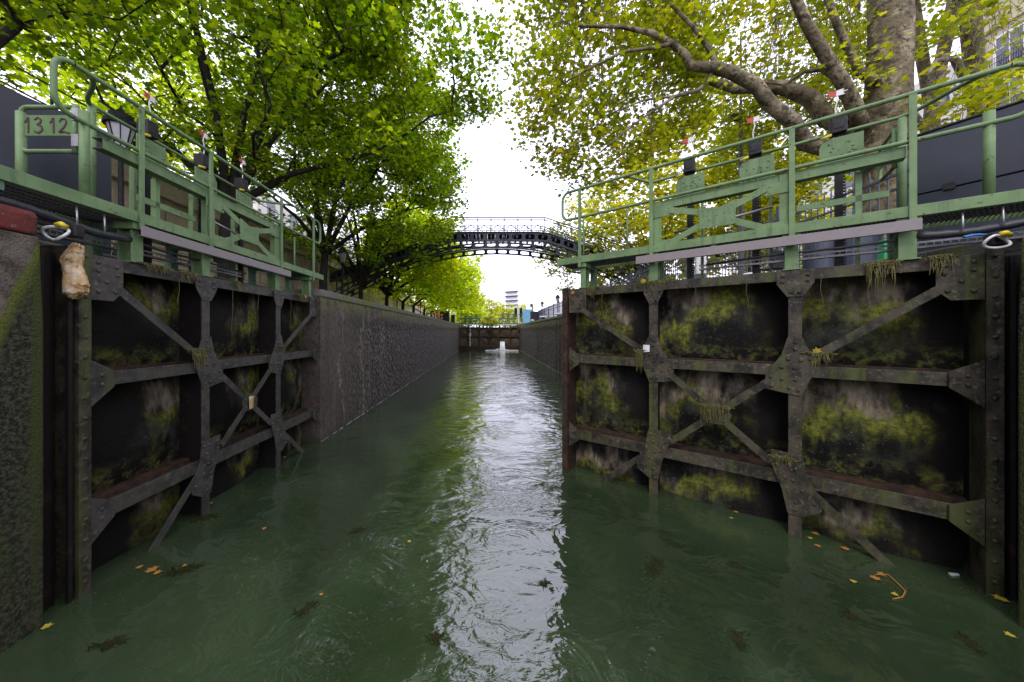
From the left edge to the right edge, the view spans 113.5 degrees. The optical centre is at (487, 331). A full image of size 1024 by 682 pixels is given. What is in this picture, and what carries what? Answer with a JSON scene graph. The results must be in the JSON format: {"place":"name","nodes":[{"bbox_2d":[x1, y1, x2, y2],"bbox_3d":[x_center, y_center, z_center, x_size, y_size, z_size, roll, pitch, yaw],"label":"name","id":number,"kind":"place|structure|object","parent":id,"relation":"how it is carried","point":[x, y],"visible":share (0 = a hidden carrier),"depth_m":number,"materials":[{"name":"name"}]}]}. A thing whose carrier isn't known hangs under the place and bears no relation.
{"place":"outdoors","nodes":[
{"label":"outdoors","id":0,"kind":"place"},
{"bbox_2d":[0,0,134,128],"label":"street tree","id":1,"kind":"object","parent":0,"point":[46,80],"visible":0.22,"depth_m":11.19,"materials":[{"name":"green plant"}]},
{"bbox_2d":[0,1,279,179],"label":"street tree","id":2,"kind":"object","parent":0,"point":[181,87],"visible":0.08,"depth_m":14.32,"materials":[{"name":"green plant"}]},
{"bbox_2d":[253,196,355,261],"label":"apartment building","id":3,"kind":"structure","parent":0,"point":[264,210],"depth_m":34.58,"materials":[{"name":"beige stone"}]},
{"bbox_2d":[267,199,274,219],"bbox_3d":[-21.979,-12.280,34.100,0.037,1.900,1.200,0,0,0],"label":"window","id":4,"kind":"structure","parent":3,"relation":"in","point":[268,204],"depth_m":33.99,"materials":[{"name":"grey glass"}]},
{"bbox_2d":[290,214,295,227],"bbox_3d":[-21.979,-12.280,37.900,0.037,1.900,1.200,0,0,0],"label":"window","id":5,"kind":"structure","parent":3,"relation":"in","point":[293,219],"depth_m":37.73,"materials":[{"name":"grey glass"}]},
{"bbox_2d":[426,312,436,317],"bbox_3d":[-6.324,-1.555,37.591,1.300,1.256,0.060,0,0,-20],"label":"safety barrier","id":6,"kind":"object","parent":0,"point":[432,314],"visible":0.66,"depth_m":37.62,"materials":[{"name":"metal"}]},
{"bbox_2d":[451,315,454,322],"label":"power cabinet","id":7,"kind":"object","parent":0,"point":[453,318],"visible":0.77,"depth_m":44.35,"materials":[{"name":"black metal"}]},
{"bbox_2d":[447,302,489,326],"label":"distant tree","id":8,"kind":"object","parent":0,"point":[475,312],"visible":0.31,"depth_m":60.55,"materials":[{"name":"green plant"}]},
{"bbox_2d":[0,0,960,326],"label":"sky","id":9,"kind":"structure","parent":0,"point":[500,185],"materials":[{"name":"white"}]},
{"bbox_2d":[470,298,502,326],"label":"distant tree","id":10,"kind":"object","parent":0,"point":[495,311],"visible":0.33,"depth_m":77.75,"materials":[{"name":"green plant"}]},
{"bbox_2d":[478,314,500,326],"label":"distant tree","id":11,"kind":"object","parent":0,"point":[490,320],"visible":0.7,"depth_m":55.48,"materials":[{"name":"yellow plant"}]},
{"bbox_2d":[493,301,520,326],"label":"distant tree","id":12,"kind":"object","parent":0,"point":[505,310],"visible":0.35,"depth_m":87.26,"materials":[{"name":"green plant"}]},
{"bbox_2d":[0,350,1023,681],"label":"canal water","id":13,"kind":"structure","parent":0,"point":[468,486],"depth_m":3.19,"materials":[{"name":"liquid"}]},
{"bbox_2d":[40,623,54,629],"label":"fallen leaf","id":14,"kind":"object","parent":13,"relation":"on","point":[46,626],"visible":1,"depth_m":2.74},
{"bbox_2d":[88,634,128,651],"bbox_3d":[-2.934,2.416,2.592,0.272,0.009,0.139,0,0,-19],"label":"floating weed","id":15,"kind":"object","parent":13,"relation":"on","point":[110,643],"visible":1,"depth_m":2.59,"materials":[{"name":"plant"}]},
{"bbox_2d":[144,565,158,572],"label":"fallen leaf","id":16,"kind":"object","parent":13,"relation":"on","point":[154,568],"visible":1,"depth_m":3.40,"materials":[{"name":"plant"}]},
{"bbox_2d":[159,561,206,577],"bbox_3d":[-3.095,2.416,3.400,0.403,0.009,0.214,0,0,-18],"label":"floating weed","id":17,"kind":"object","parent":13,"relation":"on","point":[189,568],"visible":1,"depth_m":3.39,"materials":[{"name":"plant"}]},
{"bbox_2d":[186,512,222,522],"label":"floating weed","id":18,"kind":"object","parent":13,"relation":"on","point":[204,517],"visible":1,"depth_m":4.35,"materials":[{"name":"plant"}]},
{"bbox_2d":[290,600,320,618],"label":"floating weed","id":19,"kind":"object","parent":13,"relation":"on","point":[307,606],"visible":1,"depth_m":2.91,"materials":[{"name":"plant"}]},
{"bbox_2d":[348,527,366,533],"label":"floating weed","id":20,"kind":"object","parent":13,"relation":"on","point":[355,531],"visible":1,"depth_m":4.07,"materials":[{"name":"plant"}]},
{"bbox_2d":[424,632,444,645],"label":"floating weed","id":21,"kind":"object","parent":13,"relation":"on","point":[438,636],"visible":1,"depth_m":2.64,"materials":[{"name":"plant"}]},
{"bbox_2d":[459,346,519,349],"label":"gate sill","id":22,"kind":"structure","parent":13,"relation":"in","point":[487,347],"depth_m":43.30,"materials":[{"name":"metal"}]},
{"bbox_2d":[497,341,508,349],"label":"water spill","id":23,"kind":"object","parent":13,"relation":"on","point":[502,346],"visible":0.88,"depth_m":43.17,"materials":[{"name":"liquid"}]},
{"bbox_2d":[72,442,1017,681],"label":"floating debris","id":24,"kind":"object","parent":13,"relation":"on","point":[595,590],"visible":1,"depth_m":3.43,"materials":[{"name":"plant"}]},
{"bbox_2d":[538,577,551,589],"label":"floating weed","id":25,"kind":"object","parent":13,"relation":"on","point":[545,581],"visible":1,"depth_m":3.22,"materials":[{"name":"plant"}]},
{"bbox_2d":[640,554,664,575],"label":"floating weed","id":26,"kind":"object","parent":13,"relation":"on","point":[658,562],"visible":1,"depth_m":3.46,"materials":[{"name":"plant"}]},
{"bbox_2d":[728,560,743,568],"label":"floating weed","id":27,"kind":"object","parent":13,"relation":"on","point":[736,564],"visible":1,"depth_m":3.46,"materials":[{"name":"plant"}]},
{"bbox_2d":[727,628,749,652],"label":"floating weed","id":28,"kind":"object","parent":13,"relation":"on","point":[740,641],"visible":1,"depth_m":2.62,"materials":[{"name":"plant"}]},
{"bbox_2d":[838,608,865,621],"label":"floating weed","id":29,"kind":"object","parent":13,"relation":"on","point":[849,615],"visible":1,"depth_m":2.85,"materials":[{"name":"plant"}]},
{"bbox_2d":[875,574,905,598],"bbox_3d":[3.823,2.406,3.156,0.149,0.022,0.409,0,0,33],"label":"twig","id":30,"kind":"object","parent":13,"relation":"on","point":[902,596],"visible":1,"depth_m":3.15,"materials":[{"name":"wood"}]},
{"bbox_2d":[948,572,959,575],"bbox_3d":[4.626,2.411,3.328,0.094,0.012,0.036,0,0,0],"label":"litter scrap","id":31,"kind":"object","parent":13,"relation":"on","point":[954,574],"visible":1,"depth_m":3.32,"materials":[{"name":"white paint"}]},
{"bbox_2d":[951,631,988,655],"bbox_3d":[3.741,2.416,2.596,0.172,0.009,0.223,0,0,0],"label":"floating weed","id":32,"kind":"object","parent":13,"relation":"on","point":[966,639],"visible":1,"depth_m":2.60,"materials":[{"name":"plant"}]},
{"bbox_2d":[991,594,1009,601],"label":"fallen leaf","id":33,"kind":"object","parent":13,"relation":"on","point":[1000,598],"visible":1,"depth_m":3.03,"materials":[{"name":"plant"}]},
{"bbox_2d":[504,288,525,322],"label":"distant block","id":34,"kind":"structure","parent":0,"point":[514,296],"depth_m":131.99,"materials":[{"name":"concrete"}]},
{"bbox_2d":[730,58,966,274],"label":"apartment building","id":35,"kind":"structure","parent":0,"point":[916,87],"depth_m":29.63,"materials":[{"name":"stone"}]},
{"bbox_2d":[810,182,821,197],"bbox_3d":[37.964,-16.130,38.800,0.067,2.000,1.400,0,0,0],"label":"window","id":36,"kind":"structure","parent":35,"relation":"in","point":[819,192],"depth_m":38.43,"materials":[{"name":"glass"}]},
{"bbox_2d":[843,172,854,187],"bbox_3d":[37.964,-16.130,35.300,0.067,2.000,1.400,0,0,0],"label":"window","id":37,"kind":"structure","parent":35,"relation":"in","point":[850,184],"depth_m":35.14,"materials":[{"name":"glass"}]},
{"bbox_2d":[939,89,948,107],"bbox_3d":[37.964,-19.430,28.300,0.067,2.000,1.400,0,0,0],"label":"window","id":38,"kind":"structure","parent":35,"relation":"in","point":[946,98],"depth_m":27.83,"materials":[{"name":"glass"}]},
{"bbox_2d":[983,0,1023,107],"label":"apartment building","id":39,"kind":"structure","parent":0,"point":[1004,60],"depth_m":23.20,"materials":[{"name":"stone"}]},
{"bbox_2d":[993,22,1023,67],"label":"window","id":40,"kind":"structure","parent":39,"relation":"in","point":[997,42],"depth_m":23.20,"materials":[{"name":"glass"}]},
{"bbox_2d":[995,75,1023,106],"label":"window","id":41,"kind":"structure","parent":39,"relation":"in","point":[1015,79],"depth_m":22.98,"materials":[{"name":"glass"}]},
{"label":"quay","id":42,"kind":"structure","parent":0,"visible":0},
{"bbox_2d":[0,203,42,653],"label":"lock pier","id":43,"kind":"structure","parent":42,"relation":"attached to","point":[21,464],"depth_m":2.63,"materials":[{"name":"stone"}]},
{"bbox_2d":[40,221,83,240],"bbox_3d":[-3.664,-0.852,2.884,0.245,0.162,0.132,0,0,0],"label":"rope loop","id":44,"kind":"object","parent":43,"relation":"attached to","point":[73,230],"visible":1,"depth_m":2.86,"materials":[{"name":"fabric"}]},
{"bbox_2d":[0,85,111,254],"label":"power cabinet","id":45,"kind":"object","parent":42,"relation":"on","point":[61,169],"visible":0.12,"depth_m":3.93,"materials":[{"name":"black metal"}]},
{"bbox_2d":[101,106,136,255],"bbox_3d":[-7.000,-2.615,6.400,0.500,3.370,0.500,0,0,0],"label":"street lamp","id":46,"kind":"object","parent":42,"relation":"on","point":[119,130],"visible":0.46,"depth_m":6.34,"materials":[{"name":"black metal"}]},
{"bbox_2d":[0,0,342,101],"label":"maple tree","id":47,"kind":"object","parent":42,"relation":"on","point":[13,24],"visible":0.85,"depth_m":5.58,"materials":[{"name":"green plant"}]},
{"bbox_2d":[0,84,457,322],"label":"retaining wall","id":48,"kind":"structure","parent":42,"relation":"on","point":[173,197],"depth_m":13.96,"materials":[{"name":"stone"}]},
{"bbox_2d":[0,57,350,254],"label":"street railing","id":49,"kind":"object","parent":48,"relation":"on","point":[51,100],"visible":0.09,"depth_m":7.98,"materials":[{"name":"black metal"}]},
{"bbox_2d":[40,241,466,441],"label":"canal wall","id":50,"kind":"structure","parent":42,"relation":"attached to","point":[370,355],"depth_m":9.42,"materials":[{"name":"stone"}]},
{"bbox_2d":[0,56,323,611],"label":"lock gate","id":51,"kind":"structure","parent":50,"relation":"attached to","point":[149,431],"depth_m":3.86,"materials":[{"name":"metal"}]},
{"bbox_2d":[58,243,89,299],"bbox_3d":[-3.693,-0.541,2.998,0.230,0.518,0.130,0,0,0],"label":"foam lump","id":52,"kind":"object","parent":51,"relation":"attached to","point":[75,283],"visible":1,"depth_m":2.96,"materials":[{"name":"plastic"}]},
{"bbox_2d":[137,261,173,274],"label":"weed clump","id":53,"kind":"object","parent":51,"relation":"attached to","point":[158,267],"visible":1,"depth_m":3.76,"materials":[{"name":"plant"}]},
{"bbox_2d":[178,270,197,282],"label":"weed clump","id":54,"kind":"object","parent":51,"relation":"attached to","point":[190,274],"visible":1,"depth_m":4.13,"materials":[{"name":"plant"}]},
{"bbox_2d":[187,347,207,371],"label":"weed clump","id":55,"kind":"object","parent":51,"relation":"attached to","point":[196,352],"visible":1,"depth_m":4.28,"materials":[{"name":"plant"}]},
{"bbox_2d":[234,281,243,290],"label":"weed clump","id":56,"kind":"object","parent":51,"relation":"attached to","point":[239,284],"visible":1,"depth_m":4.99,"materials":[{"name":"plant"}]},
{"bbox_2d":[249,396,253,408],"bbox_3d":[-3.668,1.100,5.210,0.007,0.200,0.100,0,0,0],"label":"scrap plate","id":57,"kind":"object","parent":51,"relation":"attached to","point":[251,401],"visible":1,"depth_m":5.20,"materials":[{"name":"plastic"}]},
{"bbox_2d":[296,293,307,302],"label":"weed clump","id":58,"kind":"object","parent":51,"relation":"attached to","point":[302,297],"visible":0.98,"depth_m":6.69,"materials":[{"name":"plant"}]},
{"bbox_2d":[457,314,489,345],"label":"lock gate","id":59,"kind":"structure","parent":50,"relation":"attached to","point":[479,336],"depth_m":44.84,"materials":[{"name":"brown paint"}]},
{"bbox_2d":[17,0,538,278],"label":"maple tree","id":60,"kind":"object","parent":42,"relation":"on","point":[388,37],"visible":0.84,"depth_m":8.62,"materials":[{"name":"green plant"}]},
{"bbox_2d":[162,0,471,290],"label":"maple tree","id":61,"kind":"object","parent":42,"relation":"on","point":[326,247],"visible":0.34,"depth_m":12.85,"materials":[{"name":"green plant"}]},
{"bbox_2d":[337,246,347,294],"bbox_3d":[-7.000,-2.540,16.200,0.500,3.220,0.500,0,0,0],"label":"street lamp","id":62,"kind":"object","parent":42,"relation":"on","point":[342,256],"visible":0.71,"depth_m":16.14,"materials":[{"name":"black metal"}]},
{"bbox_2d":[276,104,476,299],"bbox_3d":[-6.136,-6.553,18.263,11.386,11.372,6.800,0,0,0],"label":"maple tree","id":63,"kind":"object","parent":42,"relation":"on","point":[360,277],"visible":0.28,"depth_m":17.84,"materials":[{"name":"green plant"}]},
{"bbox_2d":[396,280,399,308],"bbox_3d":[-7.000,-2.540,25.900,0.500,3.220,0.500,0,0,0],"label":"street lamp","id":64,"kind":"object","parent":42,"relation":"on","point":[398,281],"visible":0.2,"depth_m":25.88,"materials":[{"name":"black metal"}]},
{"bbox_2d":[344,190,476,305],"bbox_3d":[-5.365,-5.468,23.164,9.223,9.200,7.474,0,0,0],"label":"maple tree","id":65,"kind":"object","parent":42,"relation":"on","point":[387,289],"visible":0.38,"depth_m":22.87,"materials":[{"name":"green plant"}]},
{"bbox_2d":[375,215,485,309],"bbox_3d":[-5.295,-5.595,27.757,10.430,9.454,7.014,0,0,0],"label":"maple tree","id":66,"kind":"object","parent":42,"relation":"on","point":[462,285],"visible":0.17,"depth_m":27.37,"materials":[{"name":"green plant"}]},
{"bbox_2d":[389,242,484,312],"bbox_3d":[-5.119,-5.520,32.071,10.025,9.305,7.054,0,0,0],"label":"maple tree","id":67,"kind":"object","parent":42,"relation":"on","point":[444,302],"visible":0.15,"depth_m":31.30,"materials":[{"name":"green plant"}]},
{"bbox_2d":[440,311,449,321],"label":"power cabinet","id":68,"kind":"object","parent":42,"relation":"on","point":[446,316],"visible":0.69,"depth_m":41.55,"materials":[{"name":"black metal"}]},
{"bbox_2d":[411,254,487,314],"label":"maple tree","id":69,"kind":"object","parent":42,"relation":"on","point":[430,308],"visible":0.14,"depth_m":36.53,"materials":[{"name":"green plant"}]},
{"bbox_2d":[415,271,488,315],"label":"maple tree","id":70,"kind":"object","parent":42,"relation":"on","point":[462,308],"visible":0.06,"depth_m":41.84,"materials":[{"name":"green plant"}]},
{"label":"quay","id":71,"kind":"structure","parent":0,"visible":0},
{"bbox_2d":[329,217,685,296],"bbox_3d":[2.474,-3.809,20.950,24.748,6.033,2.500,0,0,0],"label":"footbridge","id":72,"kind":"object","parent":71,"relation":"on","point":[562,244],"visible":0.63,"depth_m":19.99,"materials":[{"name":"black metal"}]},
{"bbox_2d":[510,302,536,325],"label":"distant tree","id":73,"kind":"object","parent":71,"relation":"on","point":[522,307],"visible":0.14,"depth_m":91.69,"materials":[{"name":"green plant"}]},
{"bbox_2d":[523,309,531,322],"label":"blue hoarding","id":74,"kind":"object","parent":71,"relation":"on","point":[526,315],"visible":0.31,"depth_m":60.00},
{"bbox_2d":[530,277,532,310],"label":"mast","id":75,"kind":"object","parent":71,"relation":"on","point":[531,304],"visible":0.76,"depth_m":43.36,"materials":[{"name":"metal"}]},
{"bbox_2d":[530,311,538,321],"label":"power cabinet","id":76,"kind":"object","parent":71,"relation":"on","point":[534,315],"visible":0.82,"depth_m":42.55,"materials":[{"name":"black metal"}]},
{"bbox_2d":[529,192,625,290],"bbox_3d":[7.625,-5.961,27.552,8.791,10.162,6.540,0,0,0],"label":"plane tree","id":77,"kind":"object","parent":71,"relation":"on","point":[568,272],"visible":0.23,"depth_m":27.03,"materials":[{"name":"green plant"}]},
{"bbox_2d":[542,151,712,286],"bbox_3d":[9.159,-6.239,21.196,11.370,10.717,7.360,0,0,0],"label":"plane tree","id":78,"kind":"object","parent":71,"relation":"on","point":[620,235],"visible":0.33,"depth_m":20.47,"materials":[{"name":"green plant"}]},
{"bbox_2d":[538,156,908,319],"bbox_3d":[6.600,-1.880,24.468,0.080,1.900,39.005,0,0,0],"label":"iron fence","id":79,"kind":"object","parent":71,"relation":"on","point":[553,307],"visible":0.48,"depth_m":8.13,"materials":[{"name":"metal"}]},
{"bbox_2d":[617,94,851,279],"bbox_3d":[10.215,-5.548,14.457,9.695,9.335,6.876,0,0,0],"label":"plane tree","id":80,"kind":"object","parent":71,"relation":"on","point":[718,230],"visible":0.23,"depth_m":13.80,"materials":[{"name":"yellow plant"}]},
{"bbox_2d":[730,37,742,274],"bbox_3d":[7.455,-4.880,10.000,0.410,7.900,0.220,0,0,0],"label":"camera mast","id":81,"kind":"object","parent":71,"relation":"on","point":[740,208],"visible":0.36,"depth_m":9.96,"materials":[{"name":"metal"}]},
{"bbox_2d":[639,126,851,276],"bbox_3d":[14.550,-5.832,19.636,10.896,9.904,7.406,0,0,0],"label":"plane tree","id":82,"kind":"object","parent":71,"relation":"on","point":[814,213],"visible":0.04,"depth_m":18.35,"materials":[{"name":"green plant"}]},
{"bbox_2d":[491,0,1023,239],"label":"plane tree","id":83,"kind":"object","parent":71,"relation":"on","point":[666,30],"visible":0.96,"depth_m":7.25,"materials":[{"name":"green plant"}]},
{"bbox_2d":[511,234,1022,561],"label":"canal wall","id":84,"kind":"structure","parent":71,"relation":"attached to","point":[540,340],"depth_m":3.94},
{"bbox_2d":[490,314,522,345],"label":"lock gate","id":85,"kind":"structure","parent":84,"relation":"attached to","point":[509,335],"depth_m":44.80,"materials":[{"name":"brown paint"}]},
{"bbox_2d":[514,308,521,324],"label":"signal light","id":86,"kind":"object","parent":84,"relation":"attached to","point":[516,310],"visible":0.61,"depth_m":46.84,"materials":[{"name":"white paint"}]},
{"bbox_2d":[695,256,706,277],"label":"info pillar","id":87,"kind":"structure","parent":84,"relation":"on","point":[697,267],"depth_m":6.37,"materials":[{"name":"metal"}]},
{"bbox_2d":[759,250,783,271],"bbox_3d":[5.184,-1.188,6.101,0.290,0.523,0.274,0,0,-12],"label":"cabinet","id":88,"kind":"object","parent":84,"relation":"on","point":[777,266],"visible":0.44,"depth_m":5.99,"materials":[{"name":"metal"}]},
{"bbox_2d":[557,61,1023,600],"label":"lock gate","id":89,"kind":"structure","parent":84,"relation":"attached to","point":[863,427],"depth_m":3.93,"materials":[{"name":"metal"}]},
{"bbox_2d":[588,286,598,297],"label":"weed clump","id":90,"kind":"object","parent":89,"relation":"attached to","point":[592,289],"visible":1,"depth_m":5.50,"materials":[{"name":"plant"}]},
{"bbox_2d":[633,349,645,372],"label":"weed clump","id":91,"kind":"object","parent":89,"relation":"attached to","point":[640,353],"visible":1,"depth_m":5.03,"materials":[{"name":"plant"}]},
{"bbox_2d":[643,345,649,351],"bbox_3d":[2.356,0.255,4.976,0.090,0.110,0.005,0,0,40],"label":"scrap plate","id":92,"kind":"object","parent":89,"relation":"attached to","point":[646,348],"visible":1,"depth_m":4.97,"materials":[{"name":"white paint"}]},
{"bbox_2d":[635,279,666,289],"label":"weed clump","id":93,"kind":"object","parent":89,"relation":"attached to","point":[655,281],"visible":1,"depth_m":4.91,"materials":[{"name":"plant"}]},
{"bbox_2d":[696,402,734,423],"bbox_3d":[2.984,1.089,4.399,0.420,0.270,0.053,0,0,40],"label":"weed clump","id":94,"kind":"object","parent":89,"relation":"attached to","point":[715,407],"visible":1,"depth_m":4.40,"materials":[{"name":"plant"}]},
{"bbox_2d":[768,454,798,467],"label":"weed clump","id":95,"kind":"object","parent":89,"relation":"attached to","point":[779,457],"visible":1,"depth_m":4.00,"materials":[{"name":"plant"}]},
{"bbox_2d":[800,351,837,368],"bbox_3d":[3.757,0.326,3.804,0.317,0.205,0.065,0,0,38],"label":"weed clump","id":96,"kind":"object","parent":89,"relation":"attached to","point":[820,355],"visible":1,"depth_m":3.80,"materials":[{"name":"plant"}]},
{"bbox_2d":[812,348,821,352],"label":"fallen leaf","id":97,"kind":"object","parent":96,"relation":"on","point":[816,350],"visible":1,"depth_m":3.81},
{"bbox_2d":[867,275,871,320],"bbox_3d":[4.072,-0.360,3.573,0.032,0.500,0.005,0,0,40],"label":"weed thread","id":98,"kind":"object","parent":89,"relation":"hanging from","point":[868,297],"visible":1,"depth_m":3.58},
{"bbox_2d":[858,259,902,291],"bbox_3d":[4.112,-0.569,3.511,0.316,0.355,0.053,0,0,39],"label":"weed clump","id":99,"kind":"object","parent":89,"relation":"hanging from","point":[880,264],"visible":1,"depth_m":3.51,"materials":[{"name":"plant"}]},
{"bbox_2d":[922,252,961,275],"bbox_3d":[4.413,-0.641,3.257,0.241,0.229,0.058,0,0,37],"label":"weed clump","id":100,"kind":"object","parent":89,"relation":"hanging from","point":[939,258],"visible":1,"depth_m":3.25,"materials":[{"name":"plant"}]},
{"bbox_2d":[962,232,1016,237],"bbox_3d":[4.644,-0.889,3.100,0.477,0.058,0.028,0,0,0],"label":"blue hose","id":101,"kind":"object","parent":89,"relation":"attached to","point":[973,235],"visible":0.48,"depth_m":3.09,"materials":[{"name":"plastic"}]},
{"bbox_2d":[802,241,833,268],"bbox_3d":[5.542,-1.270,5.600,0.441,0.680,0.441,0,0,0],"label":"litter bin","id":102,"kind":"object","parent":71,"relation":"on","point":[818,263],"visible":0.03,"depth_m":5.46,"materials":[{"name":"metal"}]},
{"bbox_2d":[843,235,883,265],"bbox_3d":[5.864,-1.320,5.300,0.546,0.780,0.546,0,0,0],"label":"litter bin","id":103,"kind":"object","parent":71,"relation":"on","point":[850,260],"visible":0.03,"depth_m":5.09,"materials":[{"name":"metal"}]},
{"bbox_2d":[797,0,946,124],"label":"plane tree","id":104,"kind":"object","parent":71,"relation":"on","point":[921,66],"visible":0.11,"depth_m":10.41,"materials":[{"name":"green plant"}]},
{"bbox_2d":[877,239,886,259],"bbox_3d":[6.013,-1.140,5.000,0.340,0.420,0.260,0,0,14],"label":"green crate","id":105,"kind":"object","parent":71,"relation":"on","point":[880,256],"visible":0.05,"depth_m":4.96,"materials":[{"name":"plastic"}]},
{"bbox_2d":[845,0,1023,132],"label":"plane tree","id":106,"kind":"object","parent":71,"relation":"on","point":[940,74],"visible":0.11,"depth_m":9.78,"materials":[{"name":"plant"}]},
{"bbox_2d":[873,0,1023,131],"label":"plane tree","id":107,"kind":"object","parent":71,"relation":"on","point":[981,95],"visible":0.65,"depth_m":7.26,"materials":[{"name":"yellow plant"}]},
{"bbox_2d":[907,99,1023,252],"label":"power cabinet","id":108,"kind":"object","parent":71,"relation":"on","point":[949,167],"visible":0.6,"depth_m":4.21,"materials":[{"name":"black metal"}]},
{"bbox_2d":[1018,237,1023,627],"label":"lock pier","id":109,"kind":"structure","parent":71,"relation":"attached to","point":[1021,466],"depth_m":2.75,"materials":[{"name":"stone"}]},
{"bbox_2d":[982,230,1013,248],"bbox_3d":[4.490,-0.806,2.984,0.245,0.162,0.132,0,0,0],"label":"rope loop","id":110,"kind":"object","parent":109,"relation":"attached to","point":[993,240],"visible":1,"depth_m":2.96,"materials":[{"name":"fabric"}]}
]}

